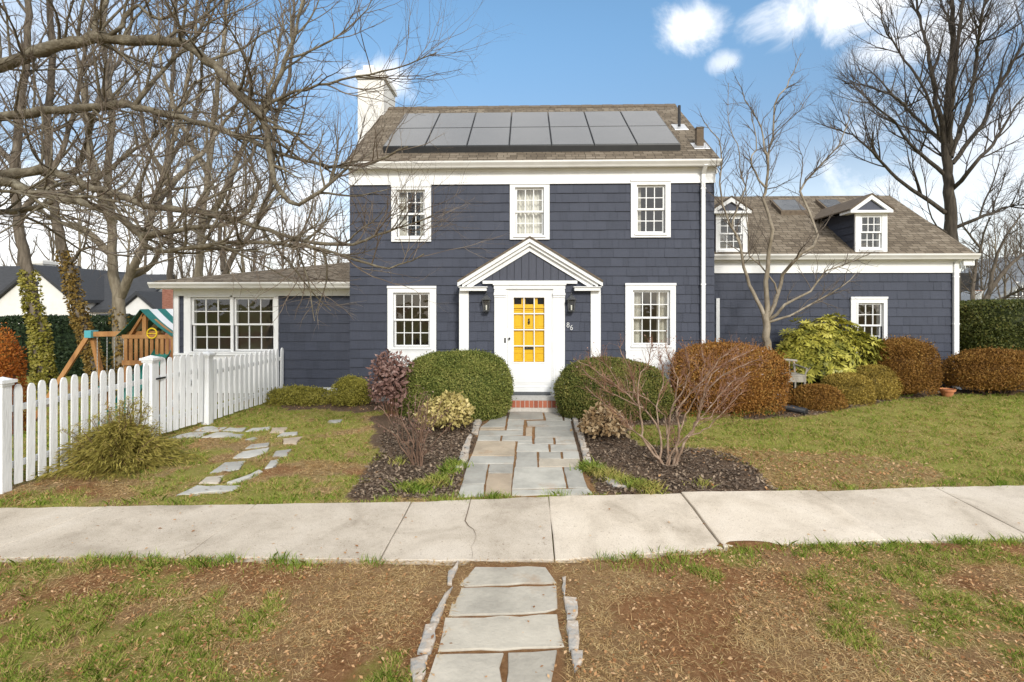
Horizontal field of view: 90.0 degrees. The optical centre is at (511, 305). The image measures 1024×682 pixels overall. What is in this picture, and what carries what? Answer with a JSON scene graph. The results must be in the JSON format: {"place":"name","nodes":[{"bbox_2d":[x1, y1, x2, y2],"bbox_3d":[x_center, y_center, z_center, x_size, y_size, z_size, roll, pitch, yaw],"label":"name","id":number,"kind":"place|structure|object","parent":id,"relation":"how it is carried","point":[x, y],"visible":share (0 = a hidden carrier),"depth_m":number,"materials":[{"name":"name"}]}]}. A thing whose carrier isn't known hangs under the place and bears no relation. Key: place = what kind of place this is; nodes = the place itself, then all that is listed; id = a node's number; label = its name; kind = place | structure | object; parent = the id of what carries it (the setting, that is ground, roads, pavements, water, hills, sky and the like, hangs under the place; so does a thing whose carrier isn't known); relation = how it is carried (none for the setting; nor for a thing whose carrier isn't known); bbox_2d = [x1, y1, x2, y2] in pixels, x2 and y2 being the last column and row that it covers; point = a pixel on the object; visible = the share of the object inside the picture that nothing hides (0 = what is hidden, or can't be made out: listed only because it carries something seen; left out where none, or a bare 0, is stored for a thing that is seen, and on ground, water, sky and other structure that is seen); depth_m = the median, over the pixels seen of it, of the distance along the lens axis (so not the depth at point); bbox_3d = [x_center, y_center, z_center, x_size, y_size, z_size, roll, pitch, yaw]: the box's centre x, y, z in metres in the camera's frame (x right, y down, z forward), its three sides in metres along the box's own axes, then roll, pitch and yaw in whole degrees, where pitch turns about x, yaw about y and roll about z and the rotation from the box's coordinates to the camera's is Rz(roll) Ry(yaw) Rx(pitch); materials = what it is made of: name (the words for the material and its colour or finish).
{"place":"outdoors","nodes":[
{"label":"outdoors","id":0,"kind":"place"},
{"bbox_2d":[12,393,234,490],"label":"grass","id":1,"kind":"structure","parent":0,"point":[36,424],"depth_m":11.24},
{"bbox_2d":[0,396,473,506],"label":"grass","id":2,"kind":"structure","parent":0,"point":[256,421],"depth_m":7.29,"materials":[{"name":"plant"}]},
{"bbox_2d":[427,566,563,681],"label":"path","id":3,"kind":"structure","parent":0,"point":[497,632],"depth_m":3.66,"materials":[{"name":"stone"}]},
{"bbox_2d":[0,376,1023,681],"bbox_3d":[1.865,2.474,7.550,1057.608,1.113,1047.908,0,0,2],"label":"ground","id":4,"kind":"structure","parent":0,"point":[624,620],"depth_m":4.21,"materials":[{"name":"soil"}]},
{"bbox_2d":[0,322,29,434],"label":"orange shrub","id":5,"kind":"object","parent":4,"relation":"on","point":[8,369],"visible":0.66,"depth_m":9.49,"materials":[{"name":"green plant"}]},
{"bbox_2d":[0,197,45,265],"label":"background tree","id":6,"kind":"object","parent":4,"relation":"on","point":[12,254],"visible":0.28,"depth_m":45.35,"materials":[{"name":"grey plant"}]},
{"bbox_2d":[0,266,80,290],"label":"neighbour house","id":7,"kind":"structure","parent":4,"relation":"on","point":[7,275],"depth_m":37.89,"materials":[{"name":"white paint"}]},
{"bbox_2d":[22,163,81,265],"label":"background tree","id":8,"kind":"object","parent":4,"relation":"on","point":[51,241],"visible":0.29,"depth_m":61.45,"materials":[{"name":"beige plant"}]},
{"bbox_2d":[0,260,124,323],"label":"neighbour house","id":9,"kind":"structure","parent":4,"relation":"on","point":[92,285],"depth_m":33.96,"materials":[{"name":"white paint"}]},
{"bbox_2d":[0,0,153,406],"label":"ivy tree","id":10,"kind":"object","parent":4,"relation":"on","point":[43,358],"visible":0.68,"depth_m":15.33,"materials":[{"name":"green plant"}]},
{"bbox_2d":[0,313,154,376],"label":"hedge","id":11,"kind":"object","parent":4,"relation":"on","point":[64,339],"visible":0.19,"depth_m":21.94,"materials":[{"name":"plant"}]},
{"bbox_2d":[54,150,106,269],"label":"background tree","id":12,"kind":"object","parent":4,"relation":"on","point":[80,246],"visible":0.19,"depth_m":48.06,"materials":[{"name":"beige plant"}]},
{"bbox_2d":[84,221,106,269],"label":"background tree","id":13,"kind":"object","parent":4,"relation":"on","point":[94,253],"visible":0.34,"depth_m":67.72,"materials":[{"name":"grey plant"}]},
{"bbox_2d":[36,309,172,424],"bbox_3d":[-10.622,1.667,13.604,3.858,3.125,5.205,0,0,2],"label":"play set","id":14,"kind":"object","parent":4,"relation":"on","point":[151,324],"visible":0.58,"depth_m":13.50,"materials":[{"name":"brown wood"}]},
{"bbox_2d":[0,0,212,400],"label":"ivy tree","id":15,"kind":"object","parent":4,"relation":"on","point":[78,317],"visible":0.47,"depth_m":16.25,"materials":[{"name":"brown plant"}]},
{"bbox_2d":[28,396,208,483],"bbox_3d":[-5.486,1.762,7.058,1.851,1.036,1.816,0,0,38],"label":"threadleaf cypress","id":16,"kind":"object","parent":4,"relation":"on","point":[127,441],"visible":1,"depth_m":6.87,"materials":[{"name":"plant"}]},
{"bbox_2d":[94,152,148,270],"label":"background tree","id":17,"kind":"object","parent":4,"relation":"on","point":[128,260],"visible":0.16,"depth_m":56.10,"materials":[{"name":"beige plant"}]},
{"bbox_2d":[90,274,174,314],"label":"neighbour house","id":18,"kind":"structure","parent":4,"relation":"on","point":[139,283],"depth_m":37.19,"materials":[{"name":"white paint"}]},
{"bbox_2d":[111,291,161,314],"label":"neighbour house","id":19,"kind":"structure","parent":4,"relation":"on","point":[136,302],"depth_m":31.67,"materials":[{"name":"white paint"}]},
{"bbox_2d":[0,348,283,493],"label":"picket fence","id":20,"kind":"object","parent":4,"relation":"on","point":[148,381],"visible":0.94,"depth_m":7.26,"materials":[{"name":"white paint"}]},
{"bbox_2d":[156,352,202,432],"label":"garden gate","id":21,"kind":"structure","parent":20,"relation":"attached to","point":[172,375],"depth_m":8.72,"materials":[{"name":"white paint"}]},
{"bbox_2d":[121,157,176,273],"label":"background tree","id":22,"kind":"object","parent":4,"relation":"on","point":[145,258],"visible":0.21,"depth_m":44.76,"materials":[{"name":"beige plant"}]},
{"bbox_2d":[0,0,305,395],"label":"forked tree","id":23,"kind":"object","parent":4,"relation":"on","point":[119,289],"visible":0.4,"depth_m":17.21,"materials":[{"name":"beige plant"}]},
{"bbox_2d":[162,289,172,399],"bbox_3d":[-10.915,1.380,16.666,0.458,4.040,0.700,0,0,2],"label":"brick chimney","id":24,"kind":"object","parent":4,"relation":"on","point":[167,298],"visible":0.14,"depth_m":16.32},
{"bbox_2d":[107,0,241,279],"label":"tall tree","id":25,"kind":"object","parent":4,"relation":"on","point":[169,271],"visible":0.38,"depth_m":24.41,"materials":[{"name":"brown plant"}]},
{"bbox_2d":[157,191,205,278],"bbox_3d":[-21.546,-2.614,33.453,2.770,11.876,3.123,0,0,-15],"label":"background tree","id":26,"kind":"object","parent":4,"relation":"on","point":[179,263],"visible":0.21,"depth_m":33.54,"materials":[{"name":"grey plant"}]},
{"bbox_2d":[169,432,205,438],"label":"stepping stone","id":27,"kind":"object","parent":4,"relation":"on","point":[189,435],"visible":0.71,"depth_m":8.49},
{"bbox_2d":[176,485,240,495],"bbox_3d":[-3.666,2.265,6.200,0.604,0.071,0.305,0,0,2],"label":"stepping stone","id":28,"kind":"object","parent":4,"relation":"on","point":[197,489],"visible":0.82,"depth_m":6.21,"materials":[{"name":"stone"}]},
{"bbox_2d":[193,426,225,431],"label":"stepping stone","id":29,"kind":"object","parent":4,"relation":"on","point":[208,428],"visible":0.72,"depth_m":8.86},
{"bbox_2d":[190,198,231,275],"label":"background tree","id":30,"kind":"object","parent":4,"relation":"on","point":[210,267],"visible":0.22,"depth_m":46.72,"materials":[{"name":"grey plant"}]},
{"bbox_2d":[200,475,223,483],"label":"stepping stone","id":31,"kind":"object","parent":4,"relation":"on","point":[213,480],"visible":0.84,"depth_m":6.50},
{"bbox_2d":[129,0,313,276],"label":"tall tree","id":32,"kind":"object","parent":4,"relation":"on","point":[198,271],"visible":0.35,"depth_m":22.26,"materials":[{"name":"beige plant"}]},
{"bbox_2d":[201,163,251,275],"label":"background tree","id":33,"kind":"object","parent":4,"relation":"on","point":[226,234],"visible":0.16,"depth_m":58.85,"materials":[{"name":"beige plant"}]},
{"bbox_2d":[209,461,245,473],"bbox_3d":[-3.890,2.240,7.018,0.342,0.073,0.421,0,0,-15],"label":"stepping stone","id":34,"kind":"object","parent":4,"relation":"on","point":[233,466],"visible":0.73,"depth_m":7.01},
{"bbox_2d":[212,125,272,272],"bbox_3d":[-20.456,-5.561,38.654,4.662,17.792,5.012,0,0,-8],"label":"background tree","id":35,"kind":"object","parent":4,"relation":"on","point":[240,265],"visible":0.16,"depth_m":38.53,"materials":[{"name":"beige plant"}]},
{"bbox_2d":[227,470,262,484],"bbox_3d":[-3.417,2.250,6.641,0.175,0.076,0.486,0,0,23],"label":"stepping stone","id":36,"kind":"object","parent":4,"relation":"on","point":[249,476],"visible":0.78,"depth_m":6.60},
{"bbox_2d":[232,447,268,458],"bbox_3d":[-3.855,2.221,7.618,0.374,0.074,0.509,0,0,2],"label":"stepping stone","id":37,"kind":"object","parent":4,"relation":"on","point":[249,454],"visible":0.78,"depth_m":7.57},
{"bbox_2d":[179,0,322,273],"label":"tall tree","id":38,"kind":"object","parent":4,"relation":"on","point":[224,267],"visible":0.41,"depth_m":23.26,"materials":[{"name":"brown plant"}]},
{"bbox_2d":[237,187,269,271],"bbox_3d":[-15.204,-1.987,30.290,2.462,10.557,2.776,0,0,-12],"label":"background tree","id":39,"kind":"object","parent":4,"relation":"on","point":[253,268],"visible":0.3,"depth_m":30.37,"materials":[{"name":"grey plant"}]},
{"bbox_2d":[0,0,524,338],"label":"overhanging tree","id":40,"kind":"object","parent":4,"relation":"on","point":[97,35],"visible":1,"depth_m":5.76,"materials":[{"name":"brown plant"}]},
{"bbox_2d":[256,162,301,268],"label":"background tree","id":41,"kind":"object","parent":4,"relation":"on","point":[279,262],"visible":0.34,"depth_m":42.47,"materials":[{"name":"beige plant"}]},
{"bbox_2d":[275,196,303,267],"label":"background tree","id":42,"kind":"object","parent":4,"relation":"on","point":[283,220],"visible":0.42,"depth_m":36.35,"materials":[{"name":"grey plant"}]},
{"bbox_2d":[283,436,302,444],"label":"stepping stone","id":43,"kind":"object","parent":4,"relation":"on","point":[293,441],"visible":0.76,"depth_m":8.21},
{"bbox_2d":[263,383,334,406],"bbox_3d":[-4.551,1.911,10.907,1.677,0.497,0.886,0,0,2],"label":"spirea","id":44,"kind":"object","parent":4,"relation":"on","point":[309,396],"visible":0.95,"depth_m":10.73,"materials":[{"name":"green plant"}]},
{"bbox_2d":[290,155,333,264],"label":"background tree","id":45,"kind":"object","parent":4,"relation":"on","point":[319,214],"visible":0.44,"depth_m":55.60,"materials":[{"name":"beige plant"}]},
{"bbox_2d":[319,195,348,263],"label":"background tree","id":46,"kind":"object","parent":4,"relation":"on","point":[336,232],"visible":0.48,"depth_m":48.45,"materials":[{"name":"beige plant"}]},
{"bbox_2d":[329,373,372,406],"bbox_3d":[-3.352,1.780,10.790,1.002,0.697,0.824,0,0,2],"label":"spirea","id":47,"kind":"object","parent":4,"relation":"on","point":[346,390],"visible":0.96,"depth_m":10.61,"materials":[{"name":"green plant"}]},
{"bbox_2d":[365,349,415,416],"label":"burgundy shrub","id":48,"kind":"object","parent":4,"relation":"on","point":[390,374],"visible":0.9,"depth_m":9.63,"materials":[{"name":"purple plant"}]},
{"bbox_2d":[370,385,455,466],"bbox_3d":[-1.312,1.663,7.024,1.166,1.186,0.947,0,0,2],"label":"bare shrub","id":49,"kind":"object","parent":4,"relation":"on","point":[418,458],"visible":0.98,"depth_m":7.00,"materials":[{"name":"red plant"}]},
{"bbox_2d":[410,654,427,681],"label":"edging stone","id":50,"kind":"object","parent":4,"relation":"on","point":[418,664],"visible":0.86,"depth_m":3.25,"materials":[{"name":"stone"}]},
{"bbox_2d":[417,622,437,654],"bbox_3d":[-0.579,2.351,3.561,0.099,0.128,0.314,0,0,2],"label":"edging stone","id":51,"kind":"object","parent":4,"relation":"on","point":[427,643],"visible":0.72,"depth_m":3.51,"materials":[{"name":"stone"}]},
{"bbox_2d":[430,586,452,622],"bbox_3d":[-0.541,2.345,3.951,0.068,0.131,0.455,0,0,6],"label":"edging stone","id":52,"kind":"object","parent":4,"relation":"on","point":[438,612],"visible":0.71,"depth_m":3.85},
{"bbox_2d":[413,390,475,430],"bbox_3d":[-1.119,1.825,8.783,1.098,0.780,0.838,0,0,-23],"label":"euonymus","id":53,"kind":"object","parent":4,"relation":"on","point":[459,405],"visible":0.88,"depth_m":8.62,"materials":[{"name":"yellow plant"}]},
{"bbox_2d":[447,561,458,585],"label":"edging stone","id":54,"kind":"object","parent":4,"relation":"on","point":[452,572],"visible":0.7,"depth_m":4.36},
{"bbox_2d":[394,348,516,420],"bbox_3d":[-1.119,1.639,9.969,2.423,1.607,1.492,0,0,2],"label":"boxwood","id":55,"kind":"object","parent":4,"relation":"on","point":[483,381],"visible":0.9,"depth_m":9.54,"materials":[{"name":"green plant"}]},
{"bbox_2d":[459,445,469,463],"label":"edging stone","id":56,"kind":"object","parent":4,"relation":"on","point":[465,456],"visible":0.69,"depth_m":7.46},
{"bbox_2d":[0,536,1023,681],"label":"grass","id":57,"kind":"structure","parent":4,"relation":"on","point":[79,612],"depth_m":3.76,"materials":[{"name":"plant"}]},
{"bbox_2d":[0,472,1023,578],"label":"grass","id":58,"kind":"structure","parent":4,"relation":"on","point":[1011,540],"depth_m":4.72,"materials":[{"name":"plant"}]},
{"bbox_2d":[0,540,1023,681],"bbox_3d":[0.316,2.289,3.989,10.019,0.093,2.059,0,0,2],"label":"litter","id":59,"kind":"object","parent":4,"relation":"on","point":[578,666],"visible":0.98,"depth_m":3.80,"materials":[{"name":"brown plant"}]},
{"bbox_2d":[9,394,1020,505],"bbox_3d":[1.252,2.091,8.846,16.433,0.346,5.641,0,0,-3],"label":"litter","id":60,"kind":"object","parent":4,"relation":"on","point":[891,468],"visible":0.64,"depth_m":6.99,"materials":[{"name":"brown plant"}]},
{"bbox_2d":[147,65,980,411],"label":"house","id":61,"kind":"structure","parent":4,"relation":"on","point":[629,249],"depth_m":11.07,"materials":[{"name":"blue wood"}]},
{"bbox_2d":[184,296,278,352],"bbox_3d":[-6.390,0.458,11.736,2.177,1.345,0.260,0,0,2],"label":"window","id":62,"kind":"structure","parent":61,"relation":"in","point":[190,302],"depth_m":11.68,"materials":[{"name":"white paint"}]},
{"bbox_2d":[391,184,430,241],"bbox_3d":[-2.168,-1.981,11.128,0.875,1.226,0.275,0,0,2],"label":"window","id":63,"kind":"structure","parent":61,"relation":"in","point":[403,235],"depth_m":11.03,"materials":[{"name":"white paint"}]},
{"bbox_2d":[387,286,435,365],"bbox_3d":[-2.155,0.595,11.128,1.069,2.020,0.275,0,0,2],"label":"window","id":64,"kind":"structure","parent":61,"relation":"in","point":[412,351],"depth_m":11.03,"materials":[{"name":"white paint"}]},
{"bbox_2d":[481,293,490,312],"bbox_3d":[-0.526,-0.049,10.494,0.200,0.415,0.209,0,0,2],"label":"wall lantern","id":65,"kind":"object","parent":61,"relation":"attached to","point":[485,299],"depth_m":10.48,"materials":[{"name":"metal"}]},
{"bbox_2d":[504,291,551,386],"bbox_3d":[0.330,0.702,10.562,0.978,1.987,0.085,0,0,2],"label":"storm door","id":66,"kind":"structure","parent":61,"relation":"in","point":[525,374],"depth_m":10.56,"materials":[{"name":"white paint"}]},
{"bbox_2d":[514,297,543,361],"bbox_3d":[0.367,0.702,10.622,0.909,1.987,0.098,0,0,2],"label":"front door","id":67,"kind":"structure","parent":61,"relation":"in","point":[518,308],"depth_m":10.62,"materials":[{"name":"yellow paint"}]},
{"bbox_2d":[509,182,549,239],"bbox_3d":[0.381,-2.018,11.056,0.864,1.226,0.275,0,0,2],"label":"window","id":68,"kind":"structure","parent":61,"relation":"in","point":[529,201],"depth_m":11.01,"materials":[{"name":"white paint"}]},
{"bbox_2d":[383,111,680,152],"bbox_3d":[0.432,-4.171,12.246,6.578,1.672,2.076,0,0,2],"label":"solar array","id":69,"kind":"object","parent":61,"relation":"on","point":[611,131],"visible":0.93,"depth_m":11.89,"materials":[{"name":"black glass"}]},
{"bbox_2d":[513,392,550,394],"bbox_3d":[0.390,1.794,10.406,0.779,0.029,0.225,0,0,2],"label":"doormat","id":70,"kind":"object","parent":61,"relation":"on","point":[532,393],"visible":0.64,"depth_m":10.31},
{"bbox_2d":[625,283,675,380],"bbox_3d":[2.947,0.605,10.983,1.077,2.148,0.275,0,0,2],"label":"window","id":71,"kind":"structure","parent":61,"relation":"in","point":[633,347],"depth_m":10.89,"materials":[{"name":"white paint"}]},
{"bbox_2d":[631,179,670,237],"bbox_3d":[2.951,-2.059,10.983,0.852,1.235,0.275,0,0,2],"label":"window","id":72,"kind":"structure","parent":61,"relation":"in","point":[636,184],"depth_m":10.88,"materials":[{"name":"white paint"}]},
{"bbox_2d":[850,297,887,347],"bbox_3d":[8.390,0.493,12.130,0.851,1.382,0.275,0,0,2],"label":"window","id":73,"kind":"structure","parent":61,"relation":"in","point":[880,302],"depth_m":12.03,"materials":[{"name":"white paint"}]},
{"bbox_2d":[563,596,577,619],"bbox_3d":[0.451,2.345,3.885,0.104,0.130,0.281,0,0,2],"label":"edging stone","id":74,"kind":"object","parent":4,"relation":"on","point":[571,604],"visible":0.67,"depth_m":3.88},
{"bbox_2d":[566,620,578,652],"bbox_3d":[0.431,2.350,3.582,0.093,0.128,0.297,0,0,2],"label":"edging stone","id":75,"kind":"object","parent":4,"relation":"on","point":[572,627],"visible":0.7,"depth_m":3.56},
{"bbox_2d":[571,650,582,671],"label":"edging stone","id":76,"kind":"object","parent":4,"relation":"on","point":[576,656],"visible":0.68,"depth_m":3.34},
{"bbox_2d":[570,401,631,439],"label":"dried shrub","id":77,"kind":"object","parent":4,"relation":"on","point":[594,422],"visible":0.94,"depth_m":8.23,"materials":[{"name":"beige plant"}]},
{"bbox_2d":[550,355,675,421],"bbox_3d":[1.918,1.648,9.862,2.385,1.403,1.367,0,0,2],"label":"boxwood","id":78,"kind":"object","parent":4,"relation":"on","point":[570,395],"visible":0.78,"depth_m":9.45,"materials":[{"name":"green plant"}]},
{"bbox_2d":[382,394,912,495],"bbox_3d":[3.452,2.048,8.637,10.607,0.427,5.071,0,0,-4],"label":"foliage","id":79,"kind":"object","parent":4,"relation":"on","point":[428,483],"visible":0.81,"depth_m":6.40,"materials":[{"name":"plant"}]},
{"bbox_2d":[572,330,769,464],"bbox_3d":[2.249,1.265,7.240,2.772,1.939,1.340,0,0,20],"label":"bare shrub","id":80,"kind":"object","parent":4,"relation":"on","point":[668,433],"visible":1,"depth_m":7.12,"materials":[{"name":"red plant"}]},
{"bbox_2d":[348,387,1016,498],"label":"mulch","id":81,"kind":"object","parent":4,"relation":"on","point":[429,470],"visible":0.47,"depth_m":7.04,"materials":[{"name":"wood"}]},
{"bbox_2d":[666,338,796,418],"bbox_3d":[4.310,1.379,10.238,2.540,1.500,1.723,0,0,2],"label":"boxwood","id":82,"kind":"object","parent":4,"relation":"on","point":[762,389],"visible":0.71,"depth_m":9.73,"materials":[{"name":"brown plant"}]},
{"bbox_2d":[690,39,886,368],"bbox_3d":[5.618,-1.786,10.443,3.878,8.006,1.756,0,0,2],"label":"tree","id":83,"kind":"object","parent":4,"relation":"on","point":[768,315],"visible":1,"depth_m":10.57,"materials":[{"name":"grey plant"}]},
{"bbox_2d":[776,403,807,414],"bbox_3d":[5.417,2.014,9.905,0.162,0.186,0.536,0,0,-36],"label":"drain pipe","id":84,"kind":"object","parent":4,"relation":"on","point":[797,409],"visible":0.71,"depth_m":9.79,"materials":[{"name":"black plastic"}]},
{"bbox_2d":[774,358,810,392],"bbox_3d":[5.801,1.606,10.685,0.593,0.942,0.500,0,0,2],"label":"garden chair","id":85,"kind":"object","parent":4,"relation":"on","point":[798,377],"visible":0.36,"depth_m":10.45,"materials":[{"name":"grey wood"}]},
{"bbox_2d":[585,391,1023,494],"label":"grass","id":86,"kind":"structure","parent":4,"relation":"on","point":[980,407],"depth_m":8.39,"materials":[{"name":"plant"}]},
{"bbox_2d":[787,383,849,411],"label":"boxwood","id":87,"kind":"object","parent":4,"relation":"on","point":[822,397],"visible":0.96,"depth_m":9.96,"materials":[{"name":"brown plant"}]},
{"bbox_2d":[772,312,888,387],"bbox_3d":[6.894,1.123,11.287,2.783,1.983,1.437,0,0,2],"label":"rhododendron","id":88,"kind":"object","parent":4,"relation":"on","point":[820,349],"visible":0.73,"depth_m":11.02,"materials":[{"name":"green plant"}]},
{"bbox_2d":[818,371,876,405],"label":"boxwood","id":89,"kind":"object","parent":4,"relation":"on","point":[856,388],"visible":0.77,"depth_m":10.28,"materials":[{"name":"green plant"}]},
{"bbox_2d":[852,363,904,400],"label":"boxwood","id":90,"kind":"object","parent":4,"relation":"on","point":[882,381],"visible":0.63,"depth_m":10.61,"materials":[{"name":"green plant"}]},
{"bbox_2d":[863,335,946,396],"bbox_3d":[8.442,1.325,11.061,1.559,1.402,1.255,0,0,2],"label":"boxwood","id":91,"kind":"object","parent":4,"relation":"on","point":[909,360],"visible":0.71,"depth_m":10.70,"materials":[{"name":"brown plant"}]},
{"bbox_2d":[788,0,1023,300],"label":"tree","id":92,"kind":"object","parent":4,"relation":"on","point":[943,134],"visible":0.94,"depth_m":21.14,"materials":[{"name":"brown plant"}]},
{"bbox_2d":[961,273,982,298],"bbox_3d":[21.776,0.280,24.383,0.841,3.641,1.079,0,0,-42],"label":"basketball hoop","id":93,"kind":"object","parent":4,"relation":"on","point":[966,277],"visible":0.5,"depth_m":24.39,"materials":[{"name":"black plastic"}]},
{"bbox_2d":[961,225,998,299],"bbox_3d":[24.062,-1.311,26.398,1.804,6.862,1.601,0,0,39],"label":"background tree","id":94,"kind":"object","parent":4,"relation":"on","point":[981,282],"visible":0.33,"depth_m":26.31,"materials":[{"name":"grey plant"}]},
{"bbox_2d":[937,346,1023,395],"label":"boxwood","id":95,"kind":"object","parent":4,"relation":"on","point":[998,369],"visible":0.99,"depth_m":11.02,"materials":[{"name":"brown plant"}]},
{"bbox_2d":[977,219,1002,278],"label":"background tree","id":96,"kind":"object","parent":4,"relation":"on","point":[989,254],"visible":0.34,"depth_m":35.00,"materials":[{"name":"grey plant"}]},
{"bbox_2d":[957,191,1023,299],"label":"spreading tree","id":97,"kind":"object","parent":4,"relation":"on","point":[992,283],"visible":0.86,"depth_m":22.89,"materials":[{"name":"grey plant"}]},
{"bbox_2d":[959,298,1023,351],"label":"hedge","id":98,"kind":"object","parent":4,"relation":"on","point":[994,323],"visible":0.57,"depth_m":15.92,"materials":[{"name":"green plant"}]},
{"bbox_2d":[961,255,1023,299],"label":"neighbour house","id":99,"kind":"structure","parent":4,"relation":"on","point":[1008,283],"depth_m":33.22,"materials":[{"name":"white paint"}]},
{"bbox_2d":[973,188,1014,257],"bbox_3d":[36.790,-3.657,38.874,3.042,11.612,3.271,0,0,23],"label":"background tree","id":100,"kind":"object","parent":4,"relation":"on","point":[994,245],"visible":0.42,"depth_m":38.92,"materials":[{"name":"beige plant"}]},
{"bbox_2d":[979,205,1021,297],"bbox_3d":[27.118,-2.021,28.322,1.939,8.254,2.047,0,0,31],"label":"background tree","id":101,"kind":"object","parent":4,"relation":"on","point":[999,269],"visible":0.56,"depth_m":28.24,"materials":[{"name":"beige plant"}]},
{"bbox_2d":[1000,191,1023,292],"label":"background tree","id":102,"kind":"object","parent":4,"relation":"on","point":[1015,255],"visible":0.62,"depth_m":25.50,"materials":[{"name":"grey plant"}]},
{"bbox_2d":[1006,201,1023,256],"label":"background tree","id":103,"kind":"object","parent":4,"relation":"on","point":[1017,245],"visible":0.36,"depth_m":34.99,"materials":[{"name":"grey plant"}]},
{"bbox_2d":[0,485,1023,565],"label":"sidewalk","id":104,"kind":"structure","parent":0,"point":[505,530],"depth_m":5.27,"materials":[{"name":"concrete"}]},
{"bbox_2d":[0,0,1023,278],"label":"sky","id":105,"kind":"structure","parent":0,"point":[570,52],"materials":[{"name":"blue"}]},
{"bbox_2d":[457,412,605,497],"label":"path","id":106,"kind":"structure","parent":0,"point":[494,451],"depth_m":7.31,"materials":[{"name":"stone"}]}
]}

